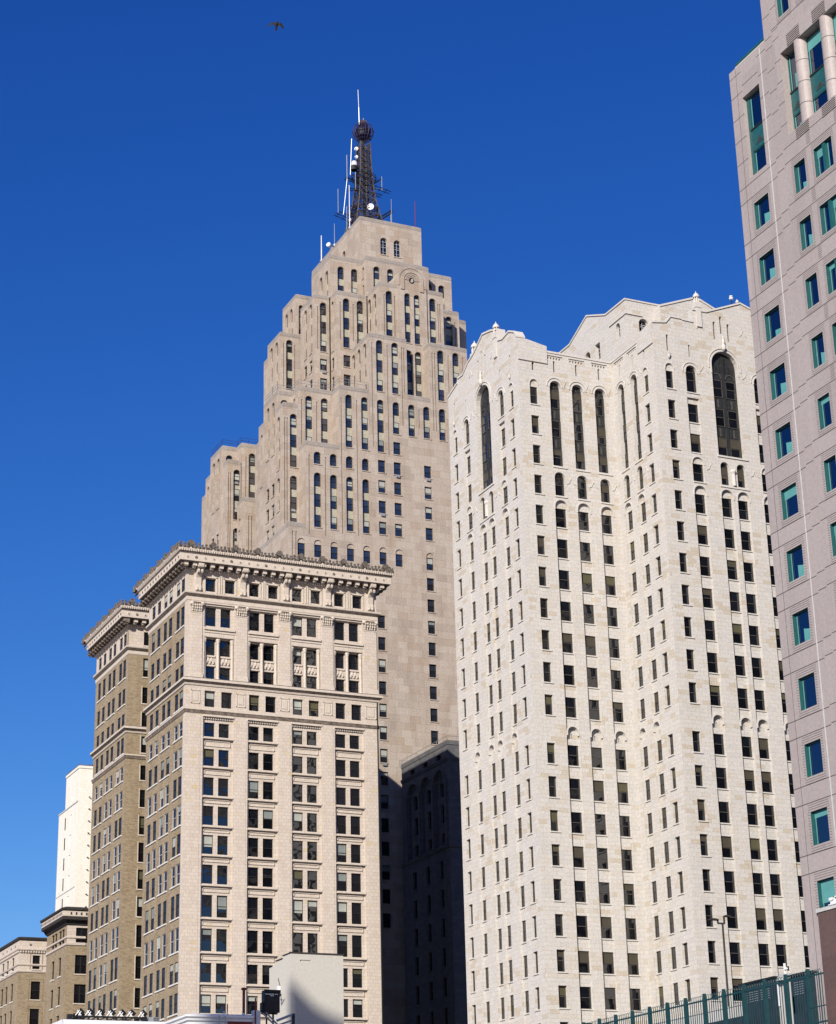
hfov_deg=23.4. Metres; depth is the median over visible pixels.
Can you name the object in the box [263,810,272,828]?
window
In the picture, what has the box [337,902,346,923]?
window
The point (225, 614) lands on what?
window
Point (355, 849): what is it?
window
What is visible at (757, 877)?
window
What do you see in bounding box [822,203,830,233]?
window
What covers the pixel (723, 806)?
window
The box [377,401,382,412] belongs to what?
window
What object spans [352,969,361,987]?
window
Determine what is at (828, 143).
window
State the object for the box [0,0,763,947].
sky
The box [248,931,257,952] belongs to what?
window
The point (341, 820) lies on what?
window
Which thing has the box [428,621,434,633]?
window
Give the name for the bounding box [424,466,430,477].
window
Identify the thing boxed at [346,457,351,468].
window
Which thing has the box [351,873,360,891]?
window
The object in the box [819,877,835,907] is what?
window
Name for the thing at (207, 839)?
window
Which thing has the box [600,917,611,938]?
window
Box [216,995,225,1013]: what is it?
window
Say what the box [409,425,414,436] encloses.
window
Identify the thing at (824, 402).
window
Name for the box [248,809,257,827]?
window
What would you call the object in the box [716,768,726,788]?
window
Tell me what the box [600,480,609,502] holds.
window
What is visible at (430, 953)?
window
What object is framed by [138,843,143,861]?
window
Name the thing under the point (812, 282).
window
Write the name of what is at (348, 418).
window
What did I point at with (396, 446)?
window
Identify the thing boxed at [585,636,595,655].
window
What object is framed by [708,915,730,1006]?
street lamp
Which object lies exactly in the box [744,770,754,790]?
window
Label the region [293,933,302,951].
window
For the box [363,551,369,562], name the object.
window
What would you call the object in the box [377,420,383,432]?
window
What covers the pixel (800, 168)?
window
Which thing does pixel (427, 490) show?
window
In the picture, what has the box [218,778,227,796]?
window
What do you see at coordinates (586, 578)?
window
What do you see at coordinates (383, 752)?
window
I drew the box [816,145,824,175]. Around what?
window
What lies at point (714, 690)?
window
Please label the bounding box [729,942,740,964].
window
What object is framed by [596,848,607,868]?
window
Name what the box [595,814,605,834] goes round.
window
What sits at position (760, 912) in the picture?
window
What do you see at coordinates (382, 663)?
window
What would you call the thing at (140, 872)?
window
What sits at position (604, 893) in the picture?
window
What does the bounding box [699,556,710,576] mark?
window
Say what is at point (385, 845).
window
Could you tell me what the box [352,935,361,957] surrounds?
window
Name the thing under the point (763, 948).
window
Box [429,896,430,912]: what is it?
window
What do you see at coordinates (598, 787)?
window
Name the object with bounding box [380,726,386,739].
window
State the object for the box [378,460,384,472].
window
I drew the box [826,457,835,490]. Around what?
window
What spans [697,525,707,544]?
window
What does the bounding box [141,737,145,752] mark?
window
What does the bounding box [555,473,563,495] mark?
window
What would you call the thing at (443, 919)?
window
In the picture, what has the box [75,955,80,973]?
window
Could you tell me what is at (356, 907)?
window
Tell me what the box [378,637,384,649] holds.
window
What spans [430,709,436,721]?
window
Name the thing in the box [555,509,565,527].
window
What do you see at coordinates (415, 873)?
window
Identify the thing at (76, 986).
window
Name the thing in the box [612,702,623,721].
window
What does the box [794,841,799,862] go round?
window
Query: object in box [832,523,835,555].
window
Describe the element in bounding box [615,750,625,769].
window
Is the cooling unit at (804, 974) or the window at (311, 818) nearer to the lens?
the cooling unit at (804, 974)
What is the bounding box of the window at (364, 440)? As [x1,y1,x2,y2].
[362,438,367,449]
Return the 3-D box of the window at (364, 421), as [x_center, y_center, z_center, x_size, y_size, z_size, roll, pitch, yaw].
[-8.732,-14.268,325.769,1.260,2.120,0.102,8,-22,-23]
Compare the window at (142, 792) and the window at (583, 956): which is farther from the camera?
the window at (142, 792)
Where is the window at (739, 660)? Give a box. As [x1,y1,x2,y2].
[734,656,745,675]
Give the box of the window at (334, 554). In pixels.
[331,547,337,559]
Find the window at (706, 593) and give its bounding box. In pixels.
[702,588,712,607]
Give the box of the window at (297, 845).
[293,841,302,859]
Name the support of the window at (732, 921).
in the limestone tower at (627, 811)
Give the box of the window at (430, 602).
[427,600,433,611]
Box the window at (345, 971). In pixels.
[343,968,347,986]
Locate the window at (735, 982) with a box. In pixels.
[732,979,741,1000]
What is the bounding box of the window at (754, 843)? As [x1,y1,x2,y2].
[749,838,760,859]
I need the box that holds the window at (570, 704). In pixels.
[565,697,575,717]
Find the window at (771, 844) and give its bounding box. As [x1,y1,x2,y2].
[767,839,777,860]
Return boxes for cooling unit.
[738,976,780,1023]
[788,970,818,1023]
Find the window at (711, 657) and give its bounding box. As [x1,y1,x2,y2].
[707,653,717,672]
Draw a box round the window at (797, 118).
[793,111,801,128]
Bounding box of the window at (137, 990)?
[135,988,139,1007]
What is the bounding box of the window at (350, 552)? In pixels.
[347,549,353,560]
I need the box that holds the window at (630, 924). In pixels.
[625,918,636,939]
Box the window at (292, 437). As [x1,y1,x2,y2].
[290,434,295,446]
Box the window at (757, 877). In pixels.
[752,873,763,894]
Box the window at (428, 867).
[428,867,429,883]
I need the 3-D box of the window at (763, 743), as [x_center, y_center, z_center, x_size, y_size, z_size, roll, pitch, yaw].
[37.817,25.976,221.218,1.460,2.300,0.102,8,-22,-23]
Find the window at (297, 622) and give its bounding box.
[293,617,301,635]
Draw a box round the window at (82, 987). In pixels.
[79,985,85,1002]
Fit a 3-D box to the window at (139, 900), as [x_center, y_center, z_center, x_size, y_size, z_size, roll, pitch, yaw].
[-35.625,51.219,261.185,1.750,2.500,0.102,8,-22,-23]
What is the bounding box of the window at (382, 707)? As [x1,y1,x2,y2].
[379,704,386,716]
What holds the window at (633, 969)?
in the limestone tower at (627, 811)
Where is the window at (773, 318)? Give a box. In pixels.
[766,306,780,340]
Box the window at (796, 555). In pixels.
[789,545,804,580]
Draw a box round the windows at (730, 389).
[456,320,777,1023]
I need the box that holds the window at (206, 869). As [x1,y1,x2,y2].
[202,865,211,883]
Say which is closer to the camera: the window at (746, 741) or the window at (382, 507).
the window at (746, 741)
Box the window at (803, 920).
[801,911,806,931]
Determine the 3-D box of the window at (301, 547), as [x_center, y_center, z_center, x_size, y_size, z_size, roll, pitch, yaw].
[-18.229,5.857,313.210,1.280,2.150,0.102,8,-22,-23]
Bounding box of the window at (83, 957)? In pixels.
[80,955,86,973]
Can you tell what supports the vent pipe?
on the white cabin
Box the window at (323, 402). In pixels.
[321,399,326,411]
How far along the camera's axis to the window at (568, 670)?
225.52 m
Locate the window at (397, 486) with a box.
[394,483,400,494]
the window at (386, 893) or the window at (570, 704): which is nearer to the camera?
the window at (570, 704)
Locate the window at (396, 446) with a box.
[393,442,399,454]
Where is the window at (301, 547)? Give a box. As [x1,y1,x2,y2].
[298,543,304,555]
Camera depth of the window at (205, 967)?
236.23 m
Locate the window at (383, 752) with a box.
[380,749,386,762]
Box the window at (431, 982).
[431,982,432,999]
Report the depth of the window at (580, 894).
217.04 m
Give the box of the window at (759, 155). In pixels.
[754,143,766,172]
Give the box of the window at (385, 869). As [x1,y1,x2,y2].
[382,865,389,879]
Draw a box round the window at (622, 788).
[617,782,627,802]
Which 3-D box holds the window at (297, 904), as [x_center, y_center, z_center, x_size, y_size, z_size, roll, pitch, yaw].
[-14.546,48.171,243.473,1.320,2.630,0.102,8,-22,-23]
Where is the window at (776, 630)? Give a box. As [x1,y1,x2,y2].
[775,629,780,647]
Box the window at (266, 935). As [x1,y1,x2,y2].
[262,931,271,953]
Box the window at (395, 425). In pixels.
[393,422,398,433]
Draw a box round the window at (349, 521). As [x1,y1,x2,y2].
[347,519,352,530]
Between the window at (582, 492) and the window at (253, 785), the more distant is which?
the window at (253, 785)
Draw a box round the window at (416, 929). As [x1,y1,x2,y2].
[416,929,417,945]
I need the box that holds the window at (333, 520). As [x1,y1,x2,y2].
[330,517,336,529]
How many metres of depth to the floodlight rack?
130.54 m
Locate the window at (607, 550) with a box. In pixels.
[603,545,613,564]
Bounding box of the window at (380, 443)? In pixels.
[378,440,383,451]
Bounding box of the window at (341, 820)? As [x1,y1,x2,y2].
[337,815,345,833]
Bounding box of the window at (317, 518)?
[314,514,320,526]
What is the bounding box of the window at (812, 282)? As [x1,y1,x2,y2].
[807,275,818,307]
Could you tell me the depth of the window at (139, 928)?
259.70 m
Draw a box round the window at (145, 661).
[143,659,147,676]
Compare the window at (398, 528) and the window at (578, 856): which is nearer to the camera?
the window at (578, 856)
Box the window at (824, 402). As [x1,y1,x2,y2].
[820,394,831,428]
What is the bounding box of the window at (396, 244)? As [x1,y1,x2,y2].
[394,241,399,256]
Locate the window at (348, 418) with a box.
[345,415,351,427]
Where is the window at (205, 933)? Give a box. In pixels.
[201,928,211,950]
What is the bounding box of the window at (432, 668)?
[429,664,435,677]
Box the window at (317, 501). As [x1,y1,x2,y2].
[314,493,320,506]
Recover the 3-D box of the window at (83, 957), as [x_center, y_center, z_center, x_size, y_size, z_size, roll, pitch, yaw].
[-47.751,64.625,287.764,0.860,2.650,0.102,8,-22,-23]
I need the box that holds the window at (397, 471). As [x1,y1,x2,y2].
[394,463,400,474]
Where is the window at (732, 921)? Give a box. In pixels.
[726,906,737,928]
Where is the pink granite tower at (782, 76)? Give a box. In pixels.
[729,0,835,1023]
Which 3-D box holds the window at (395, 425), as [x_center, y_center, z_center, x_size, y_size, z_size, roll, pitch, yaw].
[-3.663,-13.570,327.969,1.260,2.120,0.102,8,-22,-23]
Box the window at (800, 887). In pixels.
[797,876,802,896]
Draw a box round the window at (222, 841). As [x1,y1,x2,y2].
[217,836,227,854]
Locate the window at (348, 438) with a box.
[346,435,351,446]
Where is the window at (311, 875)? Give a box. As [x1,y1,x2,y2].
[307,871,316,889]
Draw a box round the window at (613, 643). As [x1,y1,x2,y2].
[608,638,619,657]
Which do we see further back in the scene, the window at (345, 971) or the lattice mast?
the lattice mast
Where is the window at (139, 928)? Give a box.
[136,925,141,946]
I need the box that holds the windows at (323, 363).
[213,256,458,544]
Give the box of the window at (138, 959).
[135,956,140,978]
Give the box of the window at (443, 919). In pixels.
[443,919,444,936]
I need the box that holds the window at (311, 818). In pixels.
[307,813,316,831]
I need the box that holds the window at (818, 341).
[813,333,825,367]
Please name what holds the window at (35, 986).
in the brick building at (22, 976)
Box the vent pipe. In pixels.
[241,987,246,1014]
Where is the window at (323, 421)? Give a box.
[321,418,326,430]
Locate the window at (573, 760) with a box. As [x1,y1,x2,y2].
[567,745,578,765]
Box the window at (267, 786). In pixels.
[263,782,272,799]
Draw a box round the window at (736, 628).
[732,624,742,643]
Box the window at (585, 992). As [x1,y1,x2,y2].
[580,987,591,1008]
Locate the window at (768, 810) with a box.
[764,805,774,826]
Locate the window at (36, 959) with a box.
[32,956,39,968]
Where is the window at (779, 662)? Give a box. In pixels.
[778,661,783,679]
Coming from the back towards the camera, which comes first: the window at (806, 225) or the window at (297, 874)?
the window at (297, 874)
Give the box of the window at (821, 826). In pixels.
[813,808,829,844]
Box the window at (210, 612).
[206,608,215,626]
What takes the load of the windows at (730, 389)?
in the limestone tower at (627, 811)
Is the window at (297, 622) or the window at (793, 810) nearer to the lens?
the window at (793, 810)
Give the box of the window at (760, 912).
[755,908,766,929]
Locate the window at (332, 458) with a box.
[330,455,335,465]
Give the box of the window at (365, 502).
[363,500,368,512]
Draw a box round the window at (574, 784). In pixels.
[569,778,580,799]
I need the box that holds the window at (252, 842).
[248,838,257,856]
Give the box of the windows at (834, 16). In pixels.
[832,13,835,45]
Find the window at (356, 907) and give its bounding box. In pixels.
[352,903,360,923]
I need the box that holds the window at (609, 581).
[605,576,615,595]
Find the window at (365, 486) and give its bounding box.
[362,480,368,492]
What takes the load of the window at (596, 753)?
in the limestone tower at (627, 811)
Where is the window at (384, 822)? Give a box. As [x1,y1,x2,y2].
[381,818,388,831]
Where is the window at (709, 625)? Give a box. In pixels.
[704,620,715,640]
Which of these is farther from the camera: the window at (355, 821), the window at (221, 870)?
the window at (355, 821)
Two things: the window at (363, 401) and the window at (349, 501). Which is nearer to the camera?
the window at (349, 501)
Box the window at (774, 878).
[770,874,780,895]
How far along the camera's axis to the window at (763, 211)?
124.42 m
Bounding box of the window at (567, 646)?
[562,633,572,652]
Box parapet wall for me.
[653,1004,742,1023]
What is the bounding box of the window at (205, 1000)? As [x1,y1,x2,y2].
[200,994,210,1012]
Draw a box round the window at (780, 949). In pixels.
[776,945,786,966]
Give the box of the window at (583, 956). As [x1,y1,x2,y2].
[578,951,589,972]
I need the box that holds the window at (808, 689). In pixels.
[800,673,816,709]
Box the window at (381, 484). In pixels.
[378,480,384,492]
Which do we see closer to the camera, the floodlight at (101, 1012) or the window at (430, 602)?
the floodlight at (101, 1012)
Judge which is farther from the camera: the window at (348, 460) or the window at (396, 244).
the window at (396, 244)
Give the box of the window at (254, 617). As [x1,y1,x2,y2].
[250,613,258,630]
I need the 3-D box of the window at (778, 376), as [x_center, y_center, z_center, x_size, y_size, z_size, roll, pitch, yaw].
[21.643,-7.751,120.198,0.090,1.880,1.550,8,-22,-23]
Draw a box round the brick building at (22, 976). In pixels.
[0,937,46,1023]
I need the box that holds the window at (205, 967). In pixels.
[201,963,210,982]
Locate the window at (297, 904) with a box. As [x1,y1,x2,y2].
[293,900,302,921]
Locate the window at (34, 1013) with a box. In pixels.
[29,1009,38,1023]
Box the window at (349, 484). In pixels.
[346,478,352,490]
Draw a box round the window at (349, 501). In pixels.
[346,498,352,510]
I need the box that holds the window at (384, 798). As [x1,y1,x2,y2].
[381,795,387,808]
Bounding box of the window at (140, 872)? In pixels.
[138,870,142,888]
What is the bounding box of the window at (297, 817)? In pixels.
[293,812,301,830]
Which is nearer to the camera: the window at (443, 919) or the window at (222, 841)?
the window at (222, 841)
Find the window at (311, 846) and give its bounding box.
[307,842,316,860]
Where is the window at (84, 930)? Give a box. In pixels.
[81,928,87,942]
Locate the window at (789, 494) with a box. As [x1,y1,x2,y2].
[783,484,798,518]
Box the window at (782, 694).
[781,693,786,712]
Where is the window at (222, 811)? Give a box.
[218,807,227,825]
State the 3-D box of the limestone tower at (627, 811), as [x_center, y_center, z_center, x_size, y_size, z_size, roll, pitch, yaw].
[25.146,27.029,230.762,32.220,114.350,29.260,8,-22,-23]
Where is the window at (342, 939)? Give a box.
[338,935,346,956]
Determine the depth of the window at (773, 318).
121.75 m
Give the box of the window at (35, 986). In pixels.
[30,982,39,999]
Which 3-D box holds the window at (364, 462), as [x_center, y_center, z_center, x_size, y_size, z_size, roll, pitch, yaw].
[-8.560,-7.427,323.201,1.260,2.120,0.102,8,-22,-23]
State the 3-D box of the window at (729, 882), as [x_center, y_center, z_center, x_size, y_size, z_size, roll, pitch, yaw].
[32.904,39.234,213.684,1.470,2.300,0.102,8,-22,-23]
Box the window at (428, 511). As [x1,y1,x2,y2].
[425,507,431,519]
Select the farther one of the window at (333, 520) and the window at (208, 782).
the window at (333, 520)
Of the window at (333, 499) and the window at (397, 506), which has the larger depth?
the window at (397, 506)
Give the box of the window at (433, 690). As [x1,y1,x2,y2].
[430,687,436,699]
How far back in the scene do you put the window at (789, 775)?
221.24 m
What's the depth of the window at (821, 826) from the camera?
110.96 m
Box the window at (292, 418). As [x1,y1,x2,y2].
[290,415,295,427]
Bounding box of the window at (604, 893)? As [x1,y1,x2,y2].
[598,882,609,903]
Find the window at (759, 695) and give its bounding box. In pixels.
[754,690,764,710]
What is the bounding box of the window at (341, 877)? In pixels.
[337,873,346,890]
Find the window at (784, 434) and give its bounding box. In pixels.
[777,423,792,457]
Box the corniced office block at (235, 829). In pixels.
[81,539,393,1023]
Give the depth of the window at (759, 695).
223.22 m
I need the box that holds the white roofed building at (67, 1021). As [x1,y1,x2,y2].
[52,1019,162,1023]
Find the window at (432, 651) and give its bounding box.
[429,643,435,655]
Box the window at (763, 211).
[756,195,769,228]
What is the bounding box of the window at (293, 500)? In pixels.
[290,496,296,509]
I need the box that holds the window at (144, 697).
[142,688,146,702]
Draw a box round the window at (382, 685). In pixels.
[379,681,385,694]
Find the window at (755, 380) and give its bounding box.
[754,379,758,403]
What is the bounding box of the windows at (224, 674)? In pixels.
[88,579,362,1019]
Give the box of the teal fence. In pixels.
[582,968,827,1023]
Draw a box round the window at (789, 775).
[788,774,793,793]
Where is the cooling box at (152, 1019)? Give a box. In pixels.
[147,1017,159,1021]
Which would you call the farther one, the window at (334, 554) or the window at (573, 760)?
the window at (334, 554)
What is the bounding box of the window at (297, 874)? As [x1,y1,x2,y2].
[293,870,302,888]
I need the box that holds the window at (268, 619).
[264,614,272,632]
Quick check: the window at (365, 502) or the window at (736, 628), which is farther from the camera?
the window at (365, 502)
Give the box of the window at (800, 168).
[796,159,806,191]
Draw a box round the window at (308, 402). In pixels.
[305,397,311,409]
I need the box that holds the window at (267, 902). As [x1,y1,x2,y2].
[263,898,271,919]
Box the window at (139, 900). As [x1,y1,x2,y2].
[137,897,141,916]
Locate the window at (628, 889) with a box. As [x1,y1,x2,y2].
[623,884,634,904]
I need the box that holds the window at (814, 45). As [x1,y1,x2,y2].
[806,28,823,74]
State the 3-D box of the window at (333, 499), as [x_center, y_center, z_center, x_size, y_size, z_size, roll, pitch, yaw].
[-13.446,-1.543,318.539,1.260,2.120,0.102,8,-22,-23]
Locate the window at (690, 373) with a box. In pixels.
[686,367,696,392]
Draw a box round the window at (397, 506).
[395,503,401,515]
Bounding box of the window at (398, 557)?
[396,554,401,566]
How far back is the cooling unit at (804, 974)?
96.85 m
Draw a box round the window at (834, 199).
[832,196,835,225]
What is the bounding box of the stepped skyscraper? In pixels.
[201,216,466,1023]
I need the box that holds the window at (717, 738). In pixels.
[713,734,724,754]
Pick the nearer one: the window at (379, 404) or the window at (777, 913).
the window at (777, 913)
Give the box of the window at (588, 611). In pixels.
[583,604,593,623]
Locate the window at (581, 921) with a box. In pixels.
[576,916,587,937]
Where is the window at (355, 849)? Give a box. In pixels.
[351,845,359,862]
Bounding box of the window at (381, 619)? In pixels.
[378,616,384,627]
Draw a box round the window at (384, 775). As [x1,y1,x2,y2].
[381,772,387,785]
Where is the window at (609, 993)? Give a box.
[604,988,615,1009]
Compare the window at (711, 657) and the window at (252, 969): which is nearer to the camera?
the window at (711, 657)
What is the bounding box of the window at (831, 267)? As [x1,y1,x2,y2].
[828,261,835,292]
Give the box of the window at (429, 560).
[426,558,432,569]
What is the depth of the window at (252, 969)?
238.49 m
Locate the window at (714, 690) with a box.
[709,685,720,705]
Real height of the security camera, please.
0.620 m
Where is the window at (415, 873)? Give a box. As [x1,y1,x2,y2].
[415,873,416,889]
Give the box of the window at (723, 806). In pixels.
[718,802,729,822]
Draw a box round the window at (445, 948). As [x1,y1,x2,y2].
[444,948,445,966]
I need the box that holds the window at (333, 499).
[330,496,336,508]
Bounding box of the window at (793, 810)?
[791,807,796,827]
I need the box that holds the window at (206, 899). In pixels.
[202,895,211,916]
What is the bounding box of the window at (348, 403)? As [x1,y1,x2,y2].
[345,396,351,407]
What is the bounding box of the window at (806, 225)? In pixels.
[802,217,812,248]
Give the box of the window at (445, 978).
[445,978,446,995]
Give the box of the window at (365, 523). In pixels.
[363,521,368,533]
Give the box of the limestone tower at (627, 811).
[447,291,809,1023]
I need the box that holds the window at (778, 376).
[772,364,786,398]
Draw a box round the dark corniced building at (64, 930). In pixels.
[40,906,87,1023]
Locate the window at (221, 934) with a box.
[216,929,226,951]
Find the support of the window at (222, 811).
in the corniced office block at (235, 829)
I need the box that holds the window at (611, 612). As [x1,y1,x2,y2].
[607,607,617,626]
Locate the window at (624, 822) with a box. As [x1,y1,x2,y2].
[619,816,630,836]
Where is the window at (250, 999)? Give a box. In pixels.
[247,996,256,1013]
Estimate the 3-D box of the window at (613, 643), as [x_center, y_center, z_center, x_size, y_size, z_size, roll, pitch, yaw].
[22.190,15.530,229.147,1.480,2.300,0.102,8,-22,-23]
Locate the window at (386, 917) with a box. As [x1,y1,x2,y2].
[383,913,389,927]
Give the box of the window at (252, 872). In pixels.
[248,867,257,885]
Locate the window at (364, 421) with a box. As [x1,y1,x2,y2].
[361,417,367,429]
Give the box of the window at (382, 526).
[379,522,385,534]
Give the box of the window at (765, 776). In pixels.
[761,772,771,792]
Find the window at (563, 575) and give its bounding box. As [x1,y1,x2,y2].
[558,570,569,589]
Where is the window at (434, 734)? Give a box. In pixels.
[431,731,437,743]
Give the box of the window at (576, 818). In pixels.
[571,812,581,832]
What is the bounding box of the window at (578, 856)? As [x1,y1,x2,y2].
[572,846,583,867]
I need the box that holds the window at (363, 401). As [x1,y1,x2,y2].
[361,398,366,410]
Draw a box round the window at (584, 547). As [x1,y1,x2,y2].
[580,542,590,561]
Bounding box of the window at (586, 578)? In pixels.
[581,573,592,592]
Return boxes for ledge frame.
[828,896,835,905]
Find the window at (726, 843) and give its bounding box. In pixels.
[721,836,732,857]
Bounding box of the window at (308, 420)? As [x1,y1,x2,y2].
[305,416,311,428]
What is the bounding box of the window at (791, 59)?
[787,52,797,91]
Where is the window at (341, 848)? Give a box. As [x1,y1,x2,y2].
[337,844,345,861]
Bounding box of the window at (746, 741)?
[741,736,751,756]
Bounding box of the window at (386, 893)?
[383,889,389,903]
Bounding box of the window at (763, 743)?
[758,738,768,758]
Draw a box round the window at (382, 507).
[379,501,385,513]
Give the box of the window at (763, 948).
[758,944,769,965]
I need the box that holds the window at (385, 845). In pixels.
[382,842,388,855]
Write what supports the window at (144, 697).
in the corniced office block at (235, 829)
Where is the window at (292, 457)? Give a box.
[290,455,295,466]
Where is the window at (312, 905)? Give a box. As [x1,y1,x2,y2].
[307,900,316,921]
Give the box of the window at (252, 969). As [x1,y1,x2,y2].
[247,965,256,983]
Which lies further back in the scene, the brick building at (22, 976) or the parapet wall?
the brick building at (22, 976)
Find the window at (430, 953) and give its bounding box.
[430,953,431,970]
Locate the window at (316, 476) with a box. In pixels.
[314,473,319,485]
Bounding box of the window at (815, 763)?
[807,740,822,776]
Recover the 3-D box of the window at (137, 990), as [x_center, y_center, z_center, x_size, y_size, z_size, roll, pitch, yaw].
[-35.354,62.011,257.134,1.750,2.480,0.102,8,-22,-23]
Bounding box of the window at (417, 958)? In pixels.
[417,958,418,974]
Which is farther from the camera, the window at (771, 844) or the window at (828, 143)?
the window at (771, 844)
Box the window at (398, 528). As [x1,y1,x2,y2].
[395,524,401,536]
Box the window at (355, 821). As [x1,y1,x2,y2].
[351,816,359,834]
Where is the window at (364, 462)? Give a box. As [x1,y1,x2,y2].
[362,459,367,470]
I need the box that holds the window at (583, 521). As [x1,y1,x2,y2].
[578,512,588,530]
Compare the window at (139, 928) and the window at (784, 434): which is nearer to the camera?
the window at (784, 434)
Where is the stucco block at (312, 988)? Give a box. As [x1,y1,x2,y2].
[269,952,343,1023]
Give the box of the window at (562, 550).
[557,539,567,558]
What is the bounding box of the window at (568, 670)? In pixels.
[563,665,574,684]
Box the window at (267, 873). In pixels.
[263,868,272,886]
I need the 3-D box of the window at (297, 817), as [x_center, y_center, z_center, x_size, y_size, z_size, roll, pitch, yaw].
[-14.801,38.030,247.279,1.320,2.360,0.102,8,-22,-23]
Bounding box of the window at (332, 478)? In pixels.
[330,476,336,488]
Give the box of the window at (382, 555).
[380,552,385,564]
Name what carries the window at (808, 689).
in the pink granite tower at (782, 76)
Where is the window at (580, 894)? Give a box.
[574,881,585,901]
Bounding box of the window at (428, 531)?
[426,528,432,540]
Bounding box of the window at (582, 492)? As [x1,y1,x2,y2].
[577,477,586,498]
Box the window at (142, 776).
[140,766,145,779]
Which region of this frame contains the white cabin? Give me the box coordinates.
[160,1010,260,1023]
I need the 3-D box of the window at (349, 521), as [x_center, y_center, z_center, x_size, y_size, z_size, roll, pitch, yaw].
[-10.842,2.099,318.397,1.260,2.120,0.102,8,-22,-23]
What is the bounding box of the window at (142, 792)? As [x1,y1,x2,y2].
[140,790,144,806]
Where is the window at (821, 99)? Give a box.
[813,89,827,112]
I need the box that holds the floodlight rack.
[66,1014,147,1020]
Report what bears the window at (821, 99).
in the pink granite tower at (782, 76)
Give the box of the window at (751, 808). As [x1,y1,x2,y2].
[747,804,757,824]
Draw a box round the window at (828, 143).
[826,138,833,167]
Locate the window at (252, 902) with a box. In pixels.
[248,897,257,918]
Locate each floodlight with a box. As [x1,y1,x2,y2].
[75,1008,84,1014]
[85,1008,94,1015]
[95,1009,104,1015]
[106,1009,115,1015]
[117,1009,126,1015]
[126,1010,135,1016]
[138,1010,146,1016]
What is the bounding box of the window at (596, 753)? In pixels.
[591,747,602,767]
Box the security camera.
[783,963,789,973]
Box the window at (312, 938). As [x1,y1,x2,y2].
[308,933,316,952]
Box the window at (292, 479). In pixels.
[290,477,295,489]
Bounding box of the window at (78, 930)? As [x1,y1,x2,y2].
[76,928,81,942]
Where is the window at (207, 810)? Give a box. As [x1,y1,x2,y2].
[203,806,212,824]
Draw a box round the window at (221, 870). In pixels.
[217,866,226,884]
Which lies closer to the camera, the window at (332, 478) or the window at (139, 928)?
the window at (139, 928)
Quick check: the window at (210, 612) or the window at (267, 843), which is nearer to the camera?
the window at (267, 843)
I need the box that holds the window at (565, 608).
[560,601,570,620]
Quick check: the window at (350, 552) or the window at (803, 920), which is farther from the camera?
the window at (350, 552)
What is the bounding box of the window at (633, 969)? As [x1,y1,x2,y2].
[627,953,638,974]
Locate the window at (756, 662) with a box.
[751,658,761,677]
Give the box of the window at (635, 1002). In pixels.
[629,989,640,1010]
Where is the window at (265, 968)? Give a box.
[262,965,271,984]
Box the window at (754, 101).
[749,89,761,127]
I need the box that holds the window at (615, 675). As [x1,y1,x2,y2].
[610,670,621,689]
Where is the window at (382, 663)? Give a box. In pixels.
[379,659,385,672]
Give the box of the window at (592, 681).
[586,667,597,687]
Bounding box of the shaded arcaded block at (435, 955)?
[400,735,467,1023]
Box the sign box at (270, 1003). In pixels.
[260,989,294,1023]
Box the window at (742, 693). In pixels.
[737,688,747,708]
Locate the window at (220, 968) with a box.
[216,963,225,982]
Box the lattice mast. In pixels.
[334,95,393,231]
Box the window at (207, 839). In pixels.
[203,835,212,853]
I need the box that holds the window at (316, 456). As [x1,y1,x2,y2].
[314,453,319,463]
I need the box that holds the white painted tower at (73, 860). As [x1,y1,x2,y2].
[55,764,92,910]
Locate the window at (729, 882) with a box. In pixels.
[724,871,734,892]
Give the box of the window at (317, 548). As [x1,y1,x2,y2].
[314,545,320,557]
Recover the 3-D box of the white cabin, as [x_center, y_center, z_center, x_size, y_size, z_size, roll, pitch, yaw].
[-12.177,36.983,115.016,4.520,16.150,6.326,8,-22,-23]
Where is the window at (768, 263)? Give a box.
[761,250,775,283]
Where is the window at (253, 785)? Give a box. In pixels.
[249,781,257,798]
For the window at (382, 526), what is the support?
in the stepped skyscraper
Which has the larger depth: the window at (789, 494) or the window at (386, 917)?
the window at (386, 917)
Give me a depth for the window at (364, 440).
324.63 m
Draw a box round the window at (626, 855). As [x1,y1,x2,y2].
[621,850,632,870]
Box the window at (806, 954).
[804,946,809,967]
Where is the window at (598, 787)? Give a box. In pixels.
[593,780,603,800]
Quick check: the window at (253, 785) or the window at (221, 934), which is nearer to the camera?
the window at (221, 934)
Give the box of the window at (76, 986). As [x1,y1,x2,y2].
[74,984,79,1002]
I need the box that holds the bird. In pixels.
[266,21,283,30]
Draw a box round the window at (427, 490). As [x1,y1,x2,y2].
[425,487,430,498]
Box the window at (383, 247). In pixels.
[380,239,386,254]
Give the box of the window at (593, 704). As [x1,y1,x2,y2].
[588,700,599,719]
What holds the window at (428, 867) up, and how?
in the shaded arcaded block at (435, 955)
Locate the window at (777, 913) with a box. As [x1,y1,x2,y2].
[773,909,783,930]
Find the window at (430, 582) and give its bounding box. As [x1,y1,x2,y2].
[427,578,433,590]
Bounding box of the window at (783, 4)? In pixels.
[779,0,788,15]
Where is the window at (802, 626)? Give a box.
[794,609,810,644]
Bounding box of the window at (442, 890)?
[442,890,443,907]
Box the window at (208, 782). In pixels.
[203,777,212,795]
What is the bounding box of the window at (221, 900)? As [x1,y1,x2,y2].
[217,896,226,917]
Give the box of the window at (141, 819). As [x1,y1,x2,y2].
[139,816,143,834]
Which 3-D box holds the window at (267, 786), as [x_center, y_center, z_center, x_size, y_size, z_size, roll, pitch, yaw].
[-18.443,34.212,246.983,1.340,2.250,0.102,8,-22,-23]
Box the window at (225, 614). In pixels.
[220,609,229,627]
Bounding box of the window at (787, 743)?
[785,741,790,760]
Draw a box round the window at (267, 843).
[263,839,272,857]
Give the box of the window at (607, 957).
[602,952,613,973]

